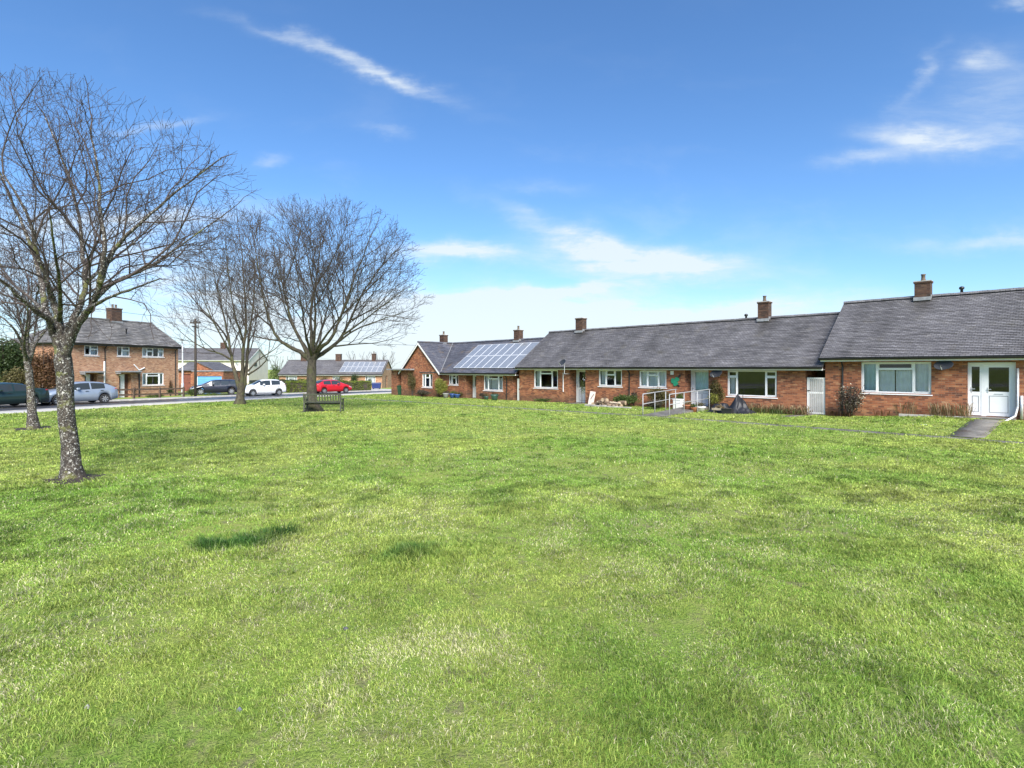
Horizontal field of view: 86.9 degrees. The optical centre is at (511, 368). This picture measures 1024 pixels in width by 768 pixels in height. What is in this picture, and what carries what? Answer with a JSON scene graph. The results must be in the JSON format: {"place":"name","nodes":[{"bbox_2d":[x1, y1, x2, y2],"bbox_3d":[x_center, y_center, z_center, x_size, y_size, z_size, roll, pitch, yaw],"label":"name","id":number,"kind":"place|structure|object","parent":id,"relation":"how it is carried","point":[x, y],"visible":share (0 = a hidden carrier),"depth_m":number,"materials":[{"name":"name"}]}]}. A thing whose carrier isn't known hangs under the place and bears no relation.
{"place":"outdoors","nodes":[
{"label":"outdoors","id":0,"kind":"place"},
{"bbox_2d":[0,391,390,410],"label":"road","id":1,"kind":"structure","parent":0,"point":[9,408],"depth_m":39.31,"materials":[{"name":"grey asphalt"}]},
{"bbox_2d":[0,382,49,405],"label":"parked car","id":2,"kind":"object","parent":1,"relation":"on","point":[12,394],"visible":0.76,"depth_m":31.91,"materials":[{"name":"green paint"}]},
{"bbox_2d":[41,381,117,404],"bbox_3d":[-29.002,1.614,35.996,2.110,1.497,4.292,0,0,27],"label":"parked car","id":3,"kind":"object","parent":1,"relation":"on","point":[92,391],"visible":0.56,"depth_m":36.06,"materials":[{"name":"silver metal"}]},
{"bbox_2d":[245,379,285,395],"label":"parked car","id":4,"kind":"object","parent":1,"relation":"on","point":[271,386],"visible":0.93,"depth_m":51.00,"materials":[{"name":"white paint"}]},
{"bbox_2d":[316,380,351,393],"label":"parked car","id":5,"kind":"object","parent":1,"relation":"on","point":[324,386],"visible":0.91,"depth_m":57.78,"materials":[{"name":"red paint"}]},
{"bbox_2d":[0,392,390,413],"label":"pavement","id":6,"kind":"structure","parent":0,"point":[53,409],"depth_m":35.58,"materials":[{"name":"concrete"}]},
{"bbox_2d":[38,390,371,403],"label":"pavement","id":7,"kind":"structure","parent":0,"point":[199,396],"depth_m":46.20,"materials":[{"name":"concrete"}]},
{"bbox_2d":[0,370,1023,767],"bbox_3d":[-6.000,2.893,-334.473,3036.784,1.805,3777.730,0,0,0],"label":"ground","id":8,"kind":"structure","parent":0,"point":[692,628],"depth_m":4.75,"materials":[{"name":"green plant"}]},
{"bbox_2d":[0,366,36,386],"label":"shrub","id":9,"kind":"object","parent":8,"relation":"on","point":[14,376],"visible":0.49,"depth_m":38.02,"materials":[{"name":"green plant"}]},
{"bbox_2d":[0,335,41,381],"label":"evergreen tree","id":10,"kind":"object","parent":8,"relation":"on","point":[9,359],"visible":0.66,"depth_m":40.78,"materials":[{"name":"green plant"}]},
{"bbox_2d":[13,426,57,430],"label":"soil","id":11,"kind":"structure","parent":8,"relation":"on","point":[20,429],"depth_m":19.73,"materials":[{"name":"brown soil"}]},
{"bbox_2d":[0,236,112,428],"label":"bare tree","id":12,"kind":"object","parent":11,"relation":"on","point":[32,420],"visible":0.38,"depth_m":19.62,"materials":[{"name":"grey plant"}]},
{"bbox_2d":[23,346,55,388],"bbox_3d":[-33.426,0.240,39.000,2.578,4.471,2.666,0,0,0],"label":"shrub","id":13,"kind":"object","parent":8,"relation":"on","point":[43,368],"visible":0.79,"depth_m":38.45,"materials":[{"name":"brown plant"}]},
{"bbox_2d":[44,474,106,483],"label":"soil","id":14,"kind":"structure","parent":8,"relation":"on","point":[77,479],"depth_m":10.65,"materials":[{"name":"brown soil"}]},
{"bbox_2d":[0,64,272,479],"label":"bare tree","id":15,"kind":"object","parent":14,"relation":"on","point":[62,337],"visible":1,"depth_m":10.67,"materials":[{"name":"brown plant"}]},
{"bbox_2d":[12,291,183,397],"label":"house","id":16,"kind":"structure","parent":8,"relation":"on","point":[144,359],"depth_m":47.60,"materials":[{"name":"orange brick"}]},
{"bbox_2d":[84,345,97,355],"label":"window","id":17,"kind":"structure","parent":16,"relation":"in","point":[92,351],"depth_m":44.52,"materials":[{"name":"white plastic"}]},
{"bbox_2d":[119,374,123,397],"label":"door","id":18,"kind":"structure","parent":16,"relation":"in","point":[121,375],"depth_m":47.05,"materials":[{"name":"white plastic"}]},
{"bbox_2d":[116,347,129,356],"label":"window","id":19,"kind":"structure","parent":16,"relation":"in","point":[123,352],"depth_m":47.10,"materials":[{"name":"white plastic"}]},
{"bbox_2d":[124,374,127,396],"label":"door panel","id":20,"kind":"structure","parent":16,"relation":"in","point":[125,375],"depth_m":47.44,"materials":[{"name":"brown wood"}]},
{"bbox_2d":[142,373,163,385],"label":"window","id":21,"kind":"structure","parent":16,"relation":"in","point":[160,376],"depth_m":49.80,"materials":[{"name":"white plastic"}]},
{"bbox_2d":[142,348,164,357],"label":"window","id":22,"kind":"structure","parent":16,"relation":"in","point":[160,351],"depth_m":49.50,"materials":[{"name":"white plastic"}]},
{"bbox_2d":[117,387,184,398],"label":"fence","id":23,"kind":"object","parent":8,"relation":"on","point":[159,393],"visible":0.35,"depth_m":45.25,"materials":[{"name":"brown wood"}]},
{"bbox_2d":[180,340,184,395],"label":"street lamp","id":24,"kind":"object","parent":8,"relation":"on","point":[182,384],"visible":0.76,"depth_m":50.44,"materials":[{"name":"metal"}]},
{"bbox_2d":[0,392,381,411],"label":"kerb","id":25,"kind":"structure","parent":8,"relation":"on","point":[163,402],"depth_m":36.62,"materials":[{"name":"concrete"}]},
{"bbox_2d":[186,389,198,395],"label":"shrub","id":26,"kind":"object","parent":8,"relation":"on","point":[190,392],"visible":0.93,"depth_m":49.40,"materials":[{"name":"green plant"}]},
{"bbox_2d":[0,390,386,406],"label":"kerb","id":27,"kind":"structure","parent":8,"relation":"on","point":[186,397],"depth_m":44.23,"materials":[{"name":"concrete"}]},
{"bbox_2d":[190,318,200,395],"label":"telegraph pole","id":28,"kind":"object","parent":8,"relation":"on","point":[195,367],"visible":0.81,"depth_m":48.12,"materials":[{"name":"brown wood"}]},
{"bbox_2d":[178,362,231,390],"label":"outbuilding","id":29,"kind":"structure","parent":8,"relation":"on","point":[188,368],"depth_m":66.10,"materials":[{"name":"orange brick"}]},
{"bbox_2d":[183,374,190,390],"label":"door","id":30,"kind":"structure","parent":29,"relation":"in","point":[186,377],"depth_m":66.10,"materials":[{"name":"brown plastic"}]},
{"bbox_2d":[198,393,229,395],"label":"shrub","id":31,"kind":"object","parent":8,"relation":"on","point":[212,394],"visible":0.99,"depth_m":51.87,"materials":[{"name":"green plant"}]},
{"bbox_2d":[192,370,246,389],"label":"garage","id":32,"kind":"structure","parent":8,"relation":"on","point":[204,376],"depth_m":62.09,"materials":[{"name":"orange brick"}]},
{"bbox_2d":[197,376,221,389],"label":"garage door","id":33,"kind":"structure","parent":32,"relation":"in","point":[200,379],"depth_m":62.09,"materials":[{"name":"blue paint"}]},
{"bbox_2d":[178,342,269,383],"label":"house","id":34,"kind":"structure","parent":8,"relation":"on","point":[261,373],"depth_m":86.44,"materials":[{"name":"grey tile"}]},
{"bbox_2d":[268,365,280,379],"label":"tree","id":35,"kind":"object","parent":8,"relation":"on","point":[272,375],"visible":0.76,"depth_m":87.92,"materials":[{"name":"green plant"}]},
{"bbox_2d":[268,357,287,377],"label":"bare tree","id":36,"kind":"object","parent":8,"relation":"on","point":[277,363],"visible":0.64,"depth_m":109.21,"materials":[{"name":"brown plant"}]},
{"bbox_2d":[276,378,305,382],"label":"hedge","id":37,"kind":"object","parent":8,"relation":"on","point":[283,380],"visible":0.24,"depth_m":75.12,"materials":[{"name":"green plant"}]},
{"bbox_2d":[303,393,343,411],"bbox_3d":[-9.719,1.746,27.926,1.930,0.920,0.689,0,0,-3],"label":"park bench","id":38,"kind":"object","parent":8,"relation":"on","point":[340,402],"visible":1,"depth_m":27.66,"materials":[{"name":"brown wood"}]},
{"bbox_2d":[285,380,371,392],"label":"hedge","id":39,"kind":"object","parent":8,"relation":"on","point":[301,386],"visible":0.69,"depth_m":62.12,"materials":[{"name":"green plant"}]},
{"bbox_2d":[277,351,391,387],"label":"bungalow","id":40,"kind":"object","parent":8,"relation":"on","point":[297,369],"visible":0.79,"depth_m":85.05,"materials":[{"name":"orange brick"}]},
{"bbox_2d":[339,362,385,371],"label":"solar array","id":41,"kind":"object","parent":40,"relation":"on","point":[367,366],"visible":1,"depth_m":85.39,"materials":[{"name":"glass"}]},
{"bbox_2d":[366,376,374,382],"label":"window","id":42,"kind":"structure","parent":40,"relation":"in","point":[372,378],"depth_m":84.23,"materials":[{"name":"white plastic"}]},
{"bbox_2d":[349,372,360,380],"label":"shrub","id":43,"kind":"object","parent":8,"relation":"on","point":[355,378],"visible":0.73,"depth_m":75.92,"materials":[{"name":"green plant"}]},
{"bbox_2d":[371,383,380,388],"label":"trade bin","id":44,"kind":"object","parent":8,"relation":"on","point":[376,385],"visible":0.9,"depth_m":75.56,"materials":[{"name":"blue plastic"}]},
{"bbox_2d":[375,352,396,365],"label":"bare tree","id":45,"kind":"object","parent":8,"relation":"on","point":[389,360],"visible":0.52,"depth_m":118.67,"materials":[{"name":"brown plant"}]},
{"bbox_2d":[415,390,430,396],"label":"shrub","id":46,"kind":"object","parent":8,"relation":"on","point":[421,392],"visible":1,"depth_m":48.34,"materials":[{"name":"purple plant"}]},
{"bbox_2d":[434,376,447,397],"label":"shrub","id":47,"kind":"object","parent":8,"relation":"on","point":[441,386],"visible":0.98,"depth_m":46.73,"materials":[{"name":"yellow plant"}]},
{"bbox_2d":[386,326,543,399],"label":"bungalow","id":48,"kind":"object","parent":8,"relation":"on","point":[427,363],"visible":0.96,"depth_m":48.39,"materials":[{"name":"orange brick"}]},
{"bbox_2d":[407,371,415,395],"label":"climbing plant","id":49,"kind":"object","parent":48,"relation":"attached to","point":[411,380],"visible":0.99,"depth_m":50.52,"materials":[{"name":"green plant"}]},
{"bbox_2d":[421,374,431,387],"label":"window","id":50,"kind":"structure","parent":48,"relation":"in","point":[424,375],"depth_m":49.52,"materials":[{"name":"white plastic"}]},
{"bbox_2d":[449,375,458,385],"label":"window","id":51,"kind":"structure","parent":48,"relation":"in","point":[452,377],"depth_m":47.06,"materials":[{"name":"white plastic"}]},
{"bbox_2d":[473,375,475,397],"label":"door","id":52,"kind":"structure","parent":48,"relation":"in","point":[474,387],"depth_m":45.93,"materials":[{"name":"white plastic"}]},
{"bbox_2d":[483,375,502,391],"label":"window","id":53,"kind":"structure","parent":48,"relation":"in","point":[497,383],"depth_m":43.36,"materials":[{"name":"white plastic"}]},
{"bbox_2d":[454,342,538,367],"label":"solar array","id":54,"kind":"object","parent":48,"relation":"on","point":[511,355],"visible":0.94,"depth_m":44.92,"materials":[{"name":"glass"}]},
{"bbox_2d":[490,393,498,399],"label":"plant pot","id":55,"kind":"object","parent":8,"relation":"on","point":[494,396],"visible":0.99,"depth_m":41.43,"materials":[{"name":"green plastic"}]},
{"bbox_2d":[533,398,551,401],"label":"shrub","id":56,"kind":"object","parent":8,"relation":"on","point":[542,400],"visible":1,"depth_m":38.66,"materials":[{"name":"green plant"}]},
{"bbox_2d":[588,391,595,403],"bbox_3d":[5.244,1.937,35.543,0.310,0.860,0.420,0,0,-43],"label":"white board","id":57,"kind":"object","parent":8,"relation":"on","point":[591,397],"visible":0.84,"depth_m":35.53,"materials":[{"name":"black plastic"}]},
{"bbox_2d":[585,404,631,407],"bbox_3d":[5.678,2.308,32.273,0.179,0.198,3.361,0,0,-43],"label":"stone edging","id":58,"kind":"object","parent":8,"relation":"on","point":[593,405],"visible":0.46,"depth_m":32.38,"materials":[{"name":"stone"}]},
{"bbox_2d":[612,394,641,406],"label":"shrub","id":59,"kind":"object","parent":8,"relation":"on","point":[629,399],"visible":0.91,"depth_m":32.72,"materials":[{"name":"green plant"}]},
{"bbox_2d":[646,399,663,408],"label":"shrub","id":60,"kind":"object","parent":8,"relation":"on","point":[660,402],"visible":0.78,"depth_m":30.26,"materials":[{"name":"green plant"}]},
{"bbox_2d":[646,385,672,407],"bbox_3d":[8.581,1.664,31.543,1.223,1.396,1.648,0,0,-43],"label":"shrub","id":61,"kind":"object","parent":8,"relation":"on","point":[660,395],"visible":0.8,"depth_m":31.36,"materials":[{"name":"green plant"}]},
{"bbox_2d":[513,296,839,414],"bbox_3d":[10.177,-0.640,35.772,7.898,7.080,21.036,0,0,-43],"label":"bungalow","id":62,"kind":"object","parent":8,"relation":"on","point":[766,357],"visible":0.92,"depth_m":32.02,"materials":[{"name":"orange brick"}]},
{"bbox_2d":[517,379,518,399],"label":"passage door","id":63,"kind":"structure","parent":62,"relation":"attached to","point":[517,389],"depth_m":41.26,"materials":[{"name":"white paint"}]},
{"bbox_2d":[517,379,518,399],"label":"door leaf","id":64,"kind":"structure","parent":63,"relation":"in","point":[517,379],"depth_m":41.25,"materials":[{"name":"white paint"}]},
{"bbox_2d":[534,370,557,388],"bbox_3d":[2.494,0.791,39.057,0.292,1.377,2.479,0,0,-43],"label":"window","id":65,"kind":"structure","parent":62,"relation":"in","point":[539,372],"depth_m":39.43,"materials":[{"name":"white plastic"}]},
{"bbox_2d":[576,370,584,402],"bbox_3d":[4.964,1.230,37.333,0.115,2.300,1.350,0,0,-43],"label":"door","id":66,"kind":"structure","parent":62,"relation":"in","point":[578,393],"depth_m":37.67,"materials":[{"name":"white plastic"}]},
{"bbox_2d":[579,375,584,402],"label":"climbing plant","id":67,"kind":"object","parent":62,"relation":"attached to","point":[582,387],"visible":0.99,"depth_m":36.38,"materials":[{"name":"green plant"}]},
{"bbox_2d":[597,370,622,387],"bbox_3d":[6.394,0.648,34.939,0.292,1.137,1.947,0,0,-43],"label":"window","id":68,"kind":"structure","parent":62,"relation":"in","point":[604,372],"depth_m":35.14,"materials":[{"name":"white plastic"}]},
{"bbox_2d":[638,370,666,388],"bbox_3d":[8.542,0.667,32.675,0.292,1.078,1.984,0,0,-43],"label":"window","id":69,"kind":"structure","parent":62,"relation":"in","point":[648,378],"depth_m":32.79,"materials":[{"name":"white plastic"}]},
{"bbox_2d":[671,374,680,386],"bbox_3d":[9.523,0.706,31.435,0.045,0.760,0.612,0,0,-43],"label":"wall ornament","id":70,"kind":"object","parent":62,"relation":"attached to","point":[675,381],"depth_m":31.41,"materials":[{"name":"green paint"}]},
{"bbox_2d":[691,370,707,405],"bbox_3d":[10.908,1.155,30.994,0.185,2.150,1.358,0,0,-43],"label":"door","id":71,"kind":"structure","parent":62,"relation":"in","point":[699,378],"depth_m":31.15,"materials":[{"name":"white plastic"}]},
{"bbox_2d":[710,370,721,376],"bbox_3d":[11.035,0.266,29.284,0.562,0.460,0.650,0,0,10],"label":"satellite dish","id":72,"kind":"object","parent":62,"relation":"attached to","point":[715,373],"visible":1,"depth_m":29.30,"materials":[{"name":"grey metal"}]},
{"bbox_2d":[726,370,777,398],"bbox_3d":[12.601,0.826,28.392,0.292,1.429,2.664,0,0,-43],"label":"window","id":73,"kind":"structure","parent":62,"relation":"in","point":[731,378],"depth_m":28.71,"materials":[{"name":"white plastic"}]},
{"bbox_2d":[644,405,710,415],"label":"ramp","id":74,"kind":"structure","parent":8,"relation":"on","point":[679,410],"depth_m":27.02,"materials":[{"name":"concrete"}]},
{"bbox_2d":[642,389,676,414],"bbox_3d":[7.645,1.802,27.781,0.076,1.347,5.029,0,0,35],"label":"handrail","id":75,"kind":"object","parent":74,"relation":"on","point":[658,401],"visible":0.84,"depth_m":27.39,"materials":[{"name":"white metal"}]},
{"bbox_2d":[669,389,710,415],"bbox_3d":[8.975,1.779,27.069,0.062,1.357,5.206,0,0,40],"label":"handrail","id":76,"kind":"object","parent":74,"relation":"on","point":[690,401],"visible":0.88,"depth_m":27.34,"materials":[{"name":"white metal"}]},
{"bbox_2d":[672,399,683,408],"bbox_3d":[9.299,2.001,30.268,0.360,0.580,0.520,0,0,-43],"label":"storage box","id":77,"kind":"object","parent":8,"relation":"on","point":[679,401],"visible":0.58,"depth_m":30.12,"materials":[{"name":"white paint"}]},
{"bbox_2d":[674,393,684,403],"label":"shrub","id":78,"kind":"object","parent":8,"relation":"on","point":[679,397],"visible":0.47,"depth_m":30.54,"materials":[{"name":"green plant"}]},
{"bbox_2d":[682,401,692,409],"bbox_3d":[9.207,1.974,28.350,0.551,0.578,0.591,0,0,0],"label":"plant pot","id":79,"kind":"object","parent":8,"relation":"on","point":[687,406],"visible":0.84,"depth_m":28.18,"materials":[{"name":"ceramic"}]},
{"bbox_2d":[690,404,696,411],"bbox_3d":[9.406,2.033,27.864,0.470,0.446,0.475,0,0,41],"label":"plant pot","id":80,"kind":"object","parent":8,"relation":"on","point":[693,408],"visible":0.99,"depth_m":27.74,"materials":[{"name":"ceramic"}]},
{"bbox_2d":[695,402,705,410],"bbox_3d":[9.972,2.018,28.578,0.606,0.497,0.596,0,0,0],"label":"plant pot","id":81,"kind":"object","parent":8,"relation":"on","point":[701,408],"visible":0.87,"depth_m":28.41,"materials":[{"name":"white paint"}]},
{"bbox_2d":[707,393,719,403],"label":"shrub","id":82,"kind":"object","parent":8,"relation":"on","point":[712,398],"visible":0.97,"depth_m":29.21,"materials":[{"name":"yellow plant"}]},
{"bbox_2d":[708,378,724,403],"bbox_3d":[11.116,1.416,29.339,0.540,1.828,0.936,0,0,-43],"label":"climbing plant","id":83,"kind":"object","parent":8,"relation":"on","point":[714,386],"visible":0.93,"depth_m":29.25,"materials":[{"name":"green plant"}]},
{"bbox_2d":[712,404,723,412],"bbox_3d":[10.441,2.031,26.955,0.380,0.504,0.840,0,0,-43],"label":"wooden tray","id":84,"kind":"object","parent":8,"relation":"on","point":[716,408],"visible":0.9,"depth_m":27.04,"materials":[{"name":"brown wood"}]},
{"bbox_2d":[721,408,733,413],"bbox_3d":[10.602,2.103,26.625,0.320,0.270,0.520,0,0,-43],"label":"crate","id":85,"kind":"object","parent":8,"relation":"on","point":[726,410],"visible":0.93,"depth_m":26.55,"materials":[{"name":"black plastic"}]},
{"bbox_2d":[706,394,755,413],"bbox_3d":[10.989,1.761,27.425,1.258,0.977,2.340,0,0,-43],"label":"tarpaulin","id":86,"kind":"object","parent":8,"relation":"on","point":[738,405],"visible":0.83,"depth_m":26.88,"materials":[{"name":"black plastic"}]},
{"bbox_2d":[748,402,784,412],"bbox_3d":[12.616,1.967,27.370,1.202,0.605,2.490,0,0,-43],"label":"plant","id":87,"kind":"object","parent":8,"relation":"on","point":[757,406],"visible":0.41,"depth_m":27.30,"materials":[{"name":"plant"}]},
{"bbox_2d":[749,408,801,414],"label":"plant","id":88,"kind":"object","parent":8,"relation":"on","point":[777,412],"visible":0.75,"depth_m":26.46,"materials":[{"name":"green plant"}]},
{"bbox_2d":[768,404,812,414],"bbox_3d":[13.508,1.967,26.296,1.113,0.573,2.395,0,0,-43],"label":"plant","id":89,"kind":"object","parent":8,"relation":"on","point":[773,407],"visible":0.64,"depth_m":26.18,"materials":[{"name":"plant"}]},
{"bbox_2d":[824,410,854,416],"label":"plant","id":90,"kind":"object","parent":8,"relation":"on","point":[836,414],"visible":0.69,"depth_m":24.70,"materials":[{"name":"brown plant"}]},
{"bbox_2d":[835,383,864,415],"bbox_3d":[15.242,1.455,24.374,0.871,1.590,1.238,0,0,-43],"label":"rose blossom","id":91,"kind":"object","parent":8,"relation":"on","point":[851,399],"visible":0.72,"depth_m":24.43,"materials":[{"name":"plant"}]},
{"bbox_2d":[835,383,869,416],"bbox_3d":[15.264,1.452,24.337,0.984,1.590,1.374,0,0,-43],"label":"shrub","id":92,"kind":"object","parent":8,"relation":"on","point":[847,400],"visible":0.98,"depth_m":24.26,"materials":[{"name":"purple plant"}]},
{"bbox_2d":[892,401,920,415],"bbox_3d":[16.823,1.703,23.236,1.262,0.755,1.400,0,0,-43],"label":"plant","id":93,"kind":"object","parent":8,"relation":"on","point":[910,407],"visible":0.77,"depth_m":23.11,"materials":[{"name":"plant"}]},
{"bbox_2d":[818,274,1023,420],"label":"bungalow","id":94,"kind":"object","parent":8,"relation":"on","point":[886,352],"visible":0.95,"depth_m":23.72,"materials":[{"name":"orange brick"}]},
{"bbox_2d":[807,377,824,414],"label":"garden gate","id":95,"kind":"structure","parent":94,"relation":"attached to","point":[821,392],"depth_m":26.06,"materials":[{"name":"white paint"}]},
{"bbox_2d":[861,362,932,395],"bbox_3d":[16.911,0.441,23.858,0.292,1.444,2.661,0,0,-43],"label":"window","id":96,"kind":"structure","parent":94,"relation":"in","point":[915,380],"depth_m":23.86,"materials":[{"name":"white plastic"}]},
{"bbox_2d":[934,361,952,369],"bbox_3d":[17.741,-0.141,22.260,0.514,0.419,0.595,0,0,10],"label":"satellite dish","id":97,"kind":"object","parent":94,"relation":"attached to","point":[941,365],"visible":1,"depth_m":22.25,"materials":[{"name":"metal"}]},
{"bbox_2d":[983,362,1013,416],"bbox_3d":[19.289,0.840,21.432,0.115,2.160,0.914,0,0,-43],"label":"door","id":98,"kind":"structure","parent":94,"relation":"in","point":[994,403],"depth_m":21.44,"materials":[{"name":"white plastic"}]},
{"bbox_2d":[899,414,963,417],"bbox_3d":[17.391,2.090,22.356,0.137,0.319,2.314,0,0,-43],"label":"bed edging","id":99,"kind":"object","parent":8,"relation":"on","point":[914,415],"visible":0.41,"depth_m":22.67,"materials":[{"name":"concrete"}]},
{"bbox_2d":[928,402,974,417],"bbox_3d":[17.905,1.647,22.064,1.198,0.730,2.050,0,0,-43],"label":"plant","id":100,"kind":"object","parent":8,"relation":"on","point":[961,413],"visible":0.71,"depth_m":22.03,"materials":[{"name":"plant"}]},
{"bbox_2d":[0,0,1023,369],"label":"sky","id":101,"kind":"structure","parent":0,"point":[552,163],"materials":[{"name":"blue"}]},
{"bbox_2d":[323,396,1023,443],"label":"path","id":102,"kind":"structure","parent":0,"point":[742,422],"depth_m":21.11,"materials":[{"name":"concrete"}]},
{"bbox_2d":[947,419,1003,437],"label":"porch path","id":103,"kind":"structure","parent":0,"point":[976,428],"depth_m":18.75,"materials":[{"name":"concrete"}]},
{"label":"soil","id":104,"kind":"structure","parent":0,"visible":0},
{"bbox_2d":[129,203,313,403],"bbox_3d":[-19.023,-4.191,35.723,11.005,13.390,9.249,0,0,0],"label":"bare tree","id":105,"kind":"object","parent":104,"relation":"on","point":[241,384],"visible":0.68,"depth_m":35.57,"materials":[{"name":"brown plant"}]},
{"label":"soil","id":106,"kind":"structure","parent":0,"visible":0},
{"bbox_2d":[202,194,434,410],"bbox_3d":[-10.025,-3.358,28.737,11.903,11.495,10.364,0,0,0],"label":"bare tree","id":107,"kind":"object","parent":106,"relation":"on","point":[312,353],"visible":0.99,"depth_m":28.00,"materials":[{"name":"brown plant"}]},
{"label":"driveway","id":108,"kind":"structure","parent":0,"visible":0},
{"bbox_2d":[189,379,236,394],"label":"parked car","id":109,"kind":"object","parent":108,"relation":"on","point":[221,386],"visible":0.83,"depth_m":54.21,"materials":[{"name":"black paint"}]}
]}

